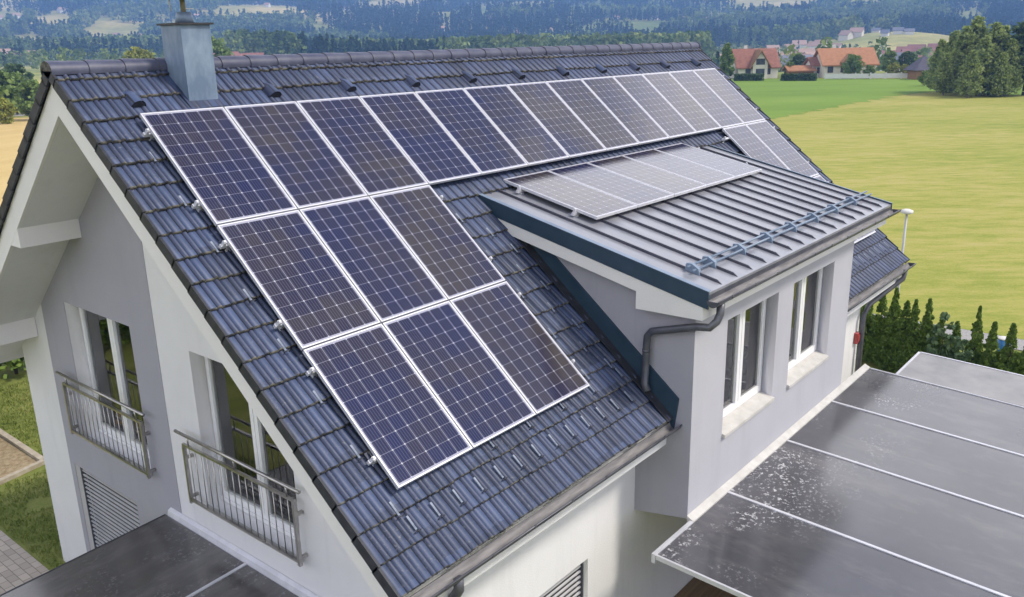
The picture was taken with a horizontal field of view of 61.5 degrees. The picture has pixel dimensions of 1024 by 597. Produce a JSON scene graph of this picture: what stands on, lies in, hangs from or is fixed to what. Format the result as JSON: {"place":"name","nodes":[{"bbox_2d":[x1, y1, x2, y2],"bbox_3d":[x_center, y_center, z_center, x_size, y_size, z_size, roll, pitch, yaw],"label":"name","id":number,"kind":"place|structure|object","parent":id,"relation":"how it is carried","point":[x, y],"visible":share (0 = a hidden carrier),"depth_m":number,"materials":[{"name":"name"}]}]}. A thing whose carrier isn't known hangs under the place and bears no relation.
{"place":"outdoors","nodes":[
{"label":"outdoors","id":0,"kind":"place"},
{"bbox_2d":[0,117,28,204],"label":"wheat field","id":1,"kind":"structure","parent":0,"point":[11,135],"depth_m":80.90,"materials":[{"name":"plant"}]},
{"bbox_2d":[0,530,48,594],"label":"garden path","id":2,"kind":"structure","parent":0,"point":[19,565],"depth_m":14.73,"materials":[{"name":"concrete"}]},
{"bbox_2d":[0,379,62,567],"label":"grass","id":3,"kind":"structure","parent":0,"point":[35,441],"depth_m":17.23,"materials":[{"name":"plant"}]},
{"bbox_2d":[0,0,991,117],"bbox_3d":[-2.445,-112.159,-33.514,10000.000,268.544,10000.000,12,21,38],"label":"terrain","id":4,"kind":"structure","parent":0,"point":[105,24],"depth_m":1138.61,"materials":[{"name":"plant"}]},
{"bbox_2d":[0,70,18,109],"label":"garden tree","id":5,"kind":"object","parent":4,"relation":"on","point":[8,90],"visible":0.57,"depth_m":113.32,"materials":[{"name":"green plant"}]},
{"bbox_2d":[0,98,18,123],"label":"garden tree","id":6,"kind":"object","parent":4,"relation":"on","point":[8,108],"visible":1,"depth_m":104.93,"materials":[{"name":"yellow plant"}]},
{"bbox_2d":[5,71,26,114],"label":"garden tree","id":7,"kind":"object","parent":4,"relation":"on","point":[17,76],"visible":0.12,"depth_m":119.82,"materials":[{"name":"green plant"}]},
{"bbox_2d":[1,63,34,81],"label":"garden tree","id":8,"kind":"object","parent":4,"relation":"on","point":[11,68],"visible":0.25,"depth_m":151.11,"materials":[{"name":"green plant"}]},
{"bbox_2d":[14,79,39,115],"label":"garden tree","id":9,"kind":"object","parent":4,"relation":"on","point":[26,92],"visible":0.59,"depth_m":108.73,"materials":[{"name":"green plant"}]},
{"bbox_2d":[122,46,154,58],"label":"garden tree","id":10,"kind":"object","parent":4,"relation":"on","point":[136,52],"visible":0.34,"depth_m":202.58,"materials":[{"name":"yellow plant"}]},
{"bbox_2d":[211,36,234,56],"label":"garden tree","id":11,"kind":"object","parent":4,"relation":"on","point":[218,48],"visible":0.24,"depth_m":213.25,"materials":[{"name":"green plant"}]},
{"bbox_2d":[0,0,1023,71],"bbox_3d":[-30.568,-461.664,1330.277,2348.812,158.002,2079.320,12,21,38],"label":"forest","id":12,"kind":"object","parent":4,"relation":"on","point":[763,26],"visible":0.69,"depth_m":956.87,"materials":[{"name":"plant"}]},
{"bbox_2d":[719,42,734,75],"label":"garden tree","id":13,"kind":"object","parent":4,"relation":"on","point":[726,67],"visible":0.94,"depth_m":176.58,"materials":[{"name":"green plant"}]},
{"bbox_2d":[729,45,780,78],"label":"neighbour house","id":14,"kind":"structure","parent":4,"relation":"on","point":[766,62],"depth_m":177.66,"materials":[{"name":"red ceramic"}]},
{"bbox_2d":[789,54,805,64],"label":"garden tree","id":15,"kind":"object","parent":4,"relation":"on","point":[797,59],"visible":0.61,"depth_m":188.70,"materials":[{"name":"green plant"}]},
{"bbox_2d":[781,65,816,73],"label":"shed","id":16,"kind":"structure","parent":4,"relation":"on","point":[798,69],"depth_m":176.76,"materials":[{"name":"orange wood"}]},
{"bbox_2d":[791,40,806,47],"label":"village house","id":17,"kind":"structure","parent":4,"relation":"on","point":[802,44],"depth_m":709.70,"materials":[{"name":"tile"}]},
{"bbox_2d":[803,57,820,76],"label":"house","id":18,"kind":"structure","parent":4,"relation":"on","point":[813,62],"depth_m":177.47,"materials":[{"name":"red ceramic"}]},
{"bbox_2d":[838,30,853,40],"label":"village house","id":19,"kind":"structure","parent":4,"relation":"on","point":[843,35],"depth_m":695.67,"materials":[{"name":"paint"}]},
{"bbox_2d":[813,45,879,77],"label":"neighbour house","id":20,"kind":"structure","parent":4,"relation":"on","point":[832,59],"depth_m":175.09,"materials":[{"name":"orange ceramic"}]},
{"bbox_2d":[841,53,864,78],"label":"garden tree","id":21,"kind":"object","parent":4,"relation":"on","point":[855,62],"visible":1,"depth_m":167.85,"materials":[{"name":"green plant"}]},
{"bbox_2d":[850,27,864,37],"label":"village house","id":22,"kind":"structure","parent":4,"relation":"on","point":[858,31],"depth_m":699.54,"materials":[{"name":"paint"}]},
{"bbox_2d":[825,72,907,78],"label":"garden fence","id":23,"kind":"object","parent":4,"relation":"on","point":[885,75],"visible":0.74,"depth_m":167.15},
{"bbox_2d":[862,65,876,78],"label":"garden tree","id":24,"kind":"object","parent":4,"relation":"on","point":[867,70],"visible":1,"depth_m":167.04,"materials":[{"name":"green plant"}]},
{"bbox_2d":[880,50,899,71],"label":"garden tree","id":25,"kind":"object","parent":4,"relation":"on","point":[886,59],"visible":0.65,"depth_m":181.80,"materials":[{"name":"green plant"}]},
{"bbox_2d":[887,62,900,72],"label":"garden tree","id":26,"kind":"object","parent":4,"relation":"on","point":[893,67],"visible":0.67,"depth_m":168.29,"materials":[{"name":"green plant"}]},
{"bbox_2d":[898,51,916,70],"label":"garden tree","id":27,"kind":"object","parent":4,"relation":"on","point":[909,58],"visible":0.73,"depth_m":181.67,"materials":[{"name":"green plant"}]},
{"bbox_2d":[903,56,935,79],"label":"hut","id":28,"kind":"object","parent":4,"relation":"on","point":[915,69],"visible":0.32,"depth_m":160.62,"materials":[{"name":"grey wood"}]},
{"bbox_2d":[0,313,1023,570],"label":"lawn","id":29,"kind":"structure","parent":0,"point":[42,501],"depth_m":17.15,"materials":[{"name":"plant"}]},
{"bbox_2d":[0,357,25,378],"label":"hedge","id":30,"kind":"object","parent":29,"relation":"on","point":[15,364],"depth_m":23.06,"materials":[{"name":"green plant"}]},
{"bbox_2d":[0,436,36,477],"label":"garden bed","id":31,"kind":"object","parent":29,"relation":"on","point":[13,458],"visible":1,"depth_m":18.59,"materials":[{"name":"soil"}]},
{"bbox_2d":[0,429,43,460],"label":"border kerb","id":32,"kind":"structure","parent":29,"relation":"on","point":[29,451],"depth_m":19.07,"materials":[{"name":"concrete"}]},
{"bbox_2d":[0,459,44,484],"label":"border kerb","id":33,"kind":"structure","parent":29,"relation":"on","point":[21,471],"depth_m":17.94,"materials":[{"name":"concrete"}]},
{"bbox_2d":[0,0,916,596],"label":"house","id":34,"kind":"structure","parent":29,"relation":"on","point":[710,340],"depth_m":10.68,"materials":[{"name":"paint"}]},
{"bbox_2d":[79,308,152,475],"bbox_3d":[-5.563,1.190,12.074,1.950,2.118,0.380,12,21,38],"label":"window","id":35,"kind":"structure","parent":34,"relation":"in","point":[108,344],"depth_m":12.29,"materials":[{"name":"white plastic"}]},
{"bbox_2d":[0,507,318,596],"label":"terrace roof","id":36,"kind":"structure","parent":34,"relation":"attached to","point":[174,553],"depth_m":10.36,"materials":[{"name":"metal"}]},
{"bbox_2d":[204,357,303,562],"bbox_3d":[-3.023,1.755,10.041,1.946,2.093,0.380,12,21,38],"label":"window","id":37,"kind":"structure","parent":34,"relation":"in","point":[239,433],"depth_m":10.32,"materials":[{"name":"glass"}]},
{"bbox_2d":[219,195,442,251],"bbox_3d":[-1.934,-0.922,9.776,3.170,0.147,0.150,-20,65,-47],"label":"mounting rail","id":38,"kind":"object","parent":34,"relation":"attached to","point":[223,244],"visible":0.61,"depth_m":8.62,"materials":[{"name":"metal"}]},
{"bbox_2d":[217,210,379,350],"bbox_3d":[-2.180,-0.234,8.832,0.992,0.039,1.622,-20,65,-47],"label":"solar panel","id":39,"kind":"object","parent":38,"relation":"attached to","point":[303,283],"visible":1,"depth_m":8.78,"materials":[{"name":"glass"}]},
{"bbox_2d":[273,256,492,330],"bbox_3d":[-1.306,-0.135,9.480,3.170,0.147,0.150,-20,65,-47],"label":"mounting rail","id":40,"kind":"object","parent":34,"relation":"attached to","point":[278,324],"visible":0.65,"depth_m":8.32,"materials":[{"name":"metal"}]},
{"bbox_2d":[299,196,447,323],"bbox_3d":[-1.535,-0.470,9.572,0.992,0.039,1.622,-20,65,-47],"label":"solar panel","id":41,"kind":"object","parent":40,"relation":"attached to","point":[382,268],"visible":1,"depth_m":9.53,"materials":[{"name":"glass"}]},
{"bbox_2d":[369,185,504,300],"bbox_3d":[-0.890,-0.705,10.313,0.992,0.039,1.622,-20,65,-47],"label":"solar panel","id":42,"kind":"object","parent":40,"relation":"attached to","point":[442,245],"visible":1,"depth_m":10.27,"materials":[{"name":"glass"}]},
{"bbox_2d":[305,292,520,377],"bbox_3d":[-0.953,0.308,9.313,3.170,0.147,0.150,-20,65,-47],"label":"mounting rail","id":43,"kind":"object","parent":34,"relation":"attached to","point":[311,371],"visible":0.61,"depth_m":8.15,"materials":[{"name":"metal"}]},
{"bbox_2d":[142,75,723,140],"bbox_3d":[0.330,-3.305,13.934,13.270,0.147,0.150,-20,65,-47],"label":"mounting rail","id":44,"kind":"object","parent":34,"relation":"attached to","point":[147,133],"visible":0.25,"depth_m":9.07,"materials":[{"name":"metal"}]},
{"bbox_2d":[140,107,296,225],"bbox_3d":[-3.161,-1.465,9.295,0.992,0.038,1.622,-20,65,-47],"label":"solar panel","id":45,"kind":"object","parent":44,"relation":"on","point":[224,172],"visible":1,"depth_m":9.25,"materials":[{"name":"glass"}]},
{"bbox_2d":[224,101,366,209],"bbox_3d":[-2.516,-1.700,10.036,0.992,0.038,1.622,-20,65,-47],"label":"solar panel","id":46,"kind":"object","parent":44,"relation":"on","point":[300,159],"visible":1,"depth_m":10.00,"materials":[{"name":"glass"}]},
{"bbox_2d":[296,96,427,196],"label":"solar panel","id":47,"kind":"object","parent":44,"relation":"on","point":[368,151],"visible":1,"depth_m":10.74,"materials":[{"name":"glass"}]},
{"bbox_2d":[414,88,527,174],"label":"solar panel","id":48,"kind":"object","parent":44,"relation":"on","point":[473,132],"visible":1,"depth_m":12.22,"materials":[{"name":"glass"}]},
{"bbox_2d":[463,85,568,165],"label":"solar panel","id":49,"kind":"object","parent":44,"relation":"on","point":[519,126],"visible":1,"depth_m":12.96,"materials":[{"name":"glass"}]},
{"bbox_2d":[507,81,605,157],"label":"solar panel","id":50,"kind":"object","parent":44,"relation":"on","point":[561,123],"visible":1,"depth_m":13.71,"materials":[{"name":"glass"}]},
{"bbox_2d":[613,74,696,138],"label":"solar panel","id":51,"kind":"object","parent":44,"relation":"on","point":[656,107],"visible":1,"depth_m":15.93,"materials":[{"name":"glass"}]},
{"bbox_2d":[642,72,720,133],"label":"solar panel","id":52,"kind":"object","parent":44,"relation":"on","point":[682,102],"visible":1,"depth_m":16.67,"materials":[{"name":"glass"}]},
{"bbox_2d":[693,68,764,123],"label":"solar panel","id":53,"kind":"object","parent":44,"relation":"on","point":[731,97],"visible":1,"depth_m":18.16,"materials":[{"name":"glass"}]},
{"bbox_2d":[364,359,574,465],"bbox_3d":[-0.325,1.095,9.016,3.170,0.147,0.150,-20,65,-47],"label":"mounting rail","id":54,"kind":"object","parent":34,"relation":"attached to","point":[372,460],"visible":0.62,"depth_m":7.89,"materials":[{"name":"metal"}]},
{"bbox_2d":[302,324,471,489],"bbox_3d":[-1.199,0.996,8.368,0.992,0.038,1.622,-20,65,-47],"label":"solar panel","id":55,"kind":"object","parent":54,"relation":"on","point":[400,419],"visible":1,"depth_m":8.32,"materials":[{"name":"glass"}]},
{"bbox_2d":[382,301,535,448],"bbox_3d":[-0.553,0.760,9.109,0.992,0.038,1.622,-20,65,-47],"label":"solar panel","id":56,"kind":"object","parent":54,"relation":"attached to","point":[471,386],"visible":1,"depth_m":9.07,"materials":[{"name":"glass"}]},
{"bbox_2d":[449,281,589,414],"bbox_3d":[0.092,0.525,9.849,0.992,0.038,1.622,-20,65,-47],"label":"solar panel","id":57,"kind":"object","parent":54,"relation":"attached to","point":[528,355],"visible":1,"depth_m":9.81,"materials":[{"name":"glass"}]},
{"bbox_2d":[191,108,756,211],"bbox_3d":[0.958,-2.517,13.637,13.270,0.147,0.150,-20,65,-47],"label":"mounting rail","id":58,"kind":"object","parent":34,"relation":"attached to","point":[196,205],"visible":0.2,"depth_m":8.77,"materials":[{"name":"metal"}]},
{"bbox_2d":[359,92,480,184],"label":"solar panel","id":59,"kind":"object","parent":58,"relation":"on","point":[430,148],"visible":1,"depth_m":11.48,"materials":[{"name":"glass"}]},
{"bbox_2d":[546,79,639,150],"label":"solar panel","id":60,"kind":"object","parent":58,"relation":"on","point":[599,120],"visible":1,"depth_m":14.45,"materials":[{"name":"glass"}]},
{"bbox_2d":[581,76,668,144],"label":"solar panel","id":61,"kind":"object","parent":58,"relation":"on","point":[629,113],"visible":1,"depth_m":15.19,"materials":[{"name":"glass"}]},
{"bbox_2d":[669,70,743,128],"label":"solar panel","id":62,"kind":"object","parent":58,"relation":"on","point":[713,105],"visible":1,"depth_m":17.42,"materials":[{"name":"glass"}]},
{"bbox_2d":[514,147,699,194],"bbox_3d":[1.697,-2.100,13.719,0.150,0.124,5.200,27,30,33],"label":"mounting rail","id":63,"kind":"object","parent":34,"relation":"attached to","point":[519,190],"visible":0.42,"depth_m":11.82,"materials":[{"name":"metal"}]},
{"bbox_2d":[503,170,637,219],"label":"solar panel","id":64,"kind":"object","parent":63,"relation":"on","point":[593,203],"visible":1,"depth_m":11.87,"materials":[{"name":"glass"}]},
{"bbox_2d":[547,162,673,206],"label":"solar panel","id":65,"kind":"object","parent":63,"relation":"on","point":[639,194],"visible":1,"depth_m":12.64,"materials":[{"name":"glass"}]},
{"bbox_2d":[586,155,706,196],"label":"solar panel","id":66,"kind":"object","parent":63,"relation":"on","point":[663,180],"visible":0.99,"depth_m":13.38,"materials":[{"name":"glass"}]},
{"bbox_2d":[622,149,735,186],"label":"solar panel","id":67,"kind":"object","parent":63,"relation":"on","point":[707,176],"visible":0.99,"depth_m":14.12,"materials":[{"name":"glass"}]},
{"bbox_2d":[654,143,761,178],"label":"solar panel","id":68,"kind":"object","parent":63,"relation":"on","point":[737,169],"visible":0.96,"depth_m":14.86,"materials":[{"name":"glass"}]},
{"bbox_2d":[721,126,774,142],"bbox_3d":[4.782,-3.373,17.487,2.340,0.147,0.150,-20,65,-47],"label":"mounting rail","id":69,"kind":"object","parent":34,"relation":"attached to","point":[723,139],"visible":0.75,"depth_m":16.70,"materials":[{"name":"metal"}]},
{"bbox_2d":[722,124,788,169],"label":"solar panel","id":70,"kind":"object","parent":69,"relation":"on","point":[746,140],"visible":0.51,"depth_m":17.05,"materials":[{"name":"glass"}]},
{"bbox_2d":[745,120,818,176],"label":"solar panel","id":71,"kind":"object","parent":69,"relation":"attached to","point":[778,145],"visible":0.76,"depth_m":17.71,"materials":[{"name":"glass"}]},
{"bbox_2d":[722,299,773,437],"bbox_3d":[3.100,0.837,11.583,0.340,1.603,1.546,12,21,38],"label":"window","id":72,"kind":"structure","parent":34,"relation":"in","point":[745,331],"depth_m":11.76,"materials":[{"name":"white plastic"}]},
{"bbox_2d":[787,268,828,388],"bbox_3d":[4.438,0.349,13.119,0.340,1.603,1.576,12,21,38],"label":"window","id":73,"kind":"structure","parent":34,"relation":"in","point":[807,291],"depth_m":13.34,"materials":[{"name":"white plastic"}]},
{"bbox_2d":[651,364,1023,596],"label":"terrace roof","id":74,"kind":"structure","parent":29,"relation":"on","point":[864,480],"depth_m":11.11,"materials":[{"name":"glass"}]},
{"bbox_2d":[856,302,875,360],"bbox_3d":[9.475,0.695,23.028,0.702,2.334,0.718,-12,20,-32],"label":"thuja","id":75,"kind":"object","parent":29,"relation":"on","point":[868,320],"visible":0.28,"depth_m":22.89,"materials":[{"name":"green plant"}]},
{"bbox_2d":[862,295,888,365],"bbox_3d":[9.706,0.874,22.655,0.812,2.170,0.911,-12,20,-32],"label":"thuja","id":76,"kind":"object","parent":29,"relation":"on","point":[876,328],"visible":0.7,"depth_m":22.57,"materials":[{"name":"green plant"}]},
{"bbox_2d":[870,287,901,369],"bbox_3d":[9.872,0.851,22.369,0.877,2.403,0.854,-4,17,-8],"label":"thuja","id":77,"kind":"object","parent":29,"relation":"on","point":[892,313],"visible":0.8,"depth_m":22.23,"materials":[{"name":"green plant"}]},
{"bbox_2d":[883,300,912,370],"bbox_3d":[10.045,1.053,22.108,0.822,2.117,0.841,-2,17,-3],"label":"thuja","id":78,"kind":"object","parent":29,"relation":"on","point":[902,323],"visible":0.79,"depth_m":21.98,"materials":[{"name":"green plant"}]},
{"bbox_2d":[897,209,912,300],"bbox_3d":[11.463,-0.828,25.391,0.340,3.660,0.335,12,21,38],"label":"street lamp","id":79,"kind":"object","parent":29,"relation":"on","point":[906,212],"visible":0.54,"depth_m":24.98,"materials":[{"name":"grey metal"}]},
{"bbox_2d":[892,299,920,372],"bbox_3d":[10.153,1.070,21.889,0.762,2.222,0.679,-14,21,-37],"label":"thuja","id":80,"kind":"object","parent":29,"relation":"on","point":[913,321],"visible":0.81,"depth_m":21.76,"materials":[{"name":"green plant"}]},
{"bbox_2d":[906,298,934,358],"bbox_3d":[10.362,1.107,21.572,0.834,2.339,0.813,5,18,20],"label":"thuja","id":81,"kind":"object","parent":29,"relation":"on","point":[925,328],"visible":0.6,"depth_m":21.42,"materials":[{"name":"green plant"}]},
{"bbox_2d":[924,319,947,352],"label":"thuja","id":82,"kind":"object","parent":29,"relation":"on","point":[942,322],"visible":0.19,"depth_m":21.12,"materials":[{"name":"green plant"}]},
{"bbox_2d":[924,312,960,358],"bbox_3d":[10.321,1.397,20.657,0.914,2.270,1.087,4,17,16],"label":"shrub","id":83,"kind":"object","parent":29,"relation":"on","point":[938,330],"visible":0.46,"depth_m":20.44,"materials":[{"name":"green plant"}]},
{"bbox_2d":[944,321,962,359],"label":"thuja","id":84,"kind":"object","parent":29,"relation":"on","point":[956,331],"visible":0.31,"depth_m":20.78,"materials":[{"name":"green plant"}]},
{"bbox_2d":[895,352,1023,406],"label":"terrace roof","id":85,"kind":"structure","parent":29,"relation":"on","point":[994,383],"depth_m":15.19,"materials":[{"name":"metal"}]},
{"bbox_2d":[952,339,973,361],"bbox_3d":[10.541,1.747,20.284,0.972,1.730,0.818,-3,17,-7],"label":"shrub","id":86,"kind":"object","parent":29,"relation":"on","point":[964,356],"visible":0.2,"depth_m":20.01,"materials":[{"name":"green plant"}]},
{"bbox_2d":[962,305,983,363],"bbox_3d":[11.046,1.340,20.553,0.720,2.467,0.702,-11,19,-30],"label":"thuja","id":87,"kind":"object","parent":29,"relation":"on","point":[975,342],"visible":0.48,"depth_m":20.36,"materials":[{"name":"green plant"}]},
{"bbox_2d":[977,321,1000,367],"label":"thuja","id":88,"kind":"object","parent":29,"relation":"on","point":[990,346],"visible":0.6,"depth_m":20.04,"materials":[{"name":"green plant"}]},
{"bbox_2d":[993,323,1019,372],"bbox_3d":[11.436,1.617,19.928,0.875,2.247,0.780,14,23,42],"label":"thuja","id":89,"kind":"object","parent":29,"relation":"on","point":[1008,362],"visible":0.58,"depth_m":19.71,"materials":[{"name":"green plant"}]},
{"bbox_2d":[1014,346,1023,374],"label":"thuja","id":90,"kind":"object","parent":29,"relation":"on","point":[1019,369],"visible":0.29,"depth_m":19.49,"materials":[{"name":"green plant"}]},
{"bbox_2d":[674,577,736,596],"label":"terrace floor","id":91,"kind":"structure","parent":0,"point":[695,587],"depth_m":12.80,"materials":[{"name":"wood"}]},
{"bbox_2d":[731,79,1022,118],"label":"green field","id":92,"kind":"structure","parent":0,"point":[774,98],"depth_m":130.29,"materials":[{"name":"plant"}]},
{"bbox_2d":[733,73,764,80],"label":"hedge","id":93,"kind":"object","parent":92,"relation":"on","point":[749,77],"visible":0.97,"depth_m":169.15,"materials":[{"name":"green plant"}]},
{"bbox_2d":[780,73,816,80],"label":"hedge","id":94,"kind":"object","parent":92,"relation":"on","point":[799,77],"visible":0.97,"depth_m":165.14,"materials":[{"name":"green plant"}]},
{"bbox_2d":[770,91,1023,338],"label":"mown field","id":95,"kind":"structure","parent":0,"point":[947,169],"depth_m":51.01,"materials":[{"name":"plant"}]},
{"bbox_2d":[922,39,947,91],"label":"birch tree","id":96,"kind":"object","parent":95,"relation":"on","point":[942,43],"visible":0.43,"depth_m":125.11,"materials":[{"name":"green plant"}]},
{"bbox_2d":[927,53,957,94],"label":"birch tree","id":97,"kind":"object","parent":95,"relation":"on","point":[942,76],"visible":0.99,"depth_m":118.23,"materials":[{"name":"green plant"}]},
{"bbox_2d":[928,30,960,84],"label":"birch tree","id":98,"kind":"object","parent":95,"relation":"on","point":[952,36],"visible":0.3,"depth_m":122.58,"materials":[{"name":"green plant"}]},
{"bbox_2d":[943,25,977,92],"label":"birch tree","id":99,"kind":"object","parent":95,"relation":"on","point":[964,39],"visible":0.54,"depth_m":117.98,"materials":[{"name":"green plant"}]},
{"bbox_2d":[946,15,990,77],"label":"birch tree","id":100,"kind":"object","parent":95,"relation":"on","point":[979,28],"visible":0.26,"depth_m":118.65,"materials":[{"name":"green plant"}]},
{"bbox_2d":[953,49,987,97],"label":"birch tree","id":101,"kind":"object","parent":95,"relation":"on","point":[972,68],"visible":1,"depth_m":112.70,"materials":[{"name":"green plant"}]},
{"bbox_2d":[974,35,999,95],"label":"birch tree","id":102,"kind":"object","parent":95,"relation":"on","point":[986,46],"visible":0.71,"depth_m":114.36,"materials":[{"name":"green plant"}]},
{"bbox_2d":[978,22,1015,94],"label":"birch tree","id":103,"kind":"object","parent":95,"relation":"on","point":[997,34],"visible":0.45,"depth_m":114.88,"materials":[{"name":"green plant"}]},
{"bbox_2d":[984,52,1017,96],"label":"birch tree","id":104,"kind":"object","parent":95,"relation":"on","point":[1002,66],"visible":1,"depth_m":112.95,"materials":[{"name":"green plant"}]},
{"bbox_2d":[990,38,1023,95],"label":"birch tree","id":105,"kind":"object","parent":95,"relation":"on","point":[1014,52],"visible":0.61,"depth_m":113.36,"materials":[{"name":"green plant"}]},
{"bbox_2d":[999,21,1023,94],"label":"broad tree","id":106,"kind":"object","parent":95,"relation":"on","point":[1018,28],"visible":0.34,"depth_m":114.11,"materials":[{"name":"green plant"}]},
{"bbox_2d":[872,313,1023,350],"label":"gravel road","id":107,"kind":"structure","parent":0,"point":[965,334],"depth_m":24.80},
{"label":"mounting rail","id":108,"kind":"object","parent":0,"visible":0},
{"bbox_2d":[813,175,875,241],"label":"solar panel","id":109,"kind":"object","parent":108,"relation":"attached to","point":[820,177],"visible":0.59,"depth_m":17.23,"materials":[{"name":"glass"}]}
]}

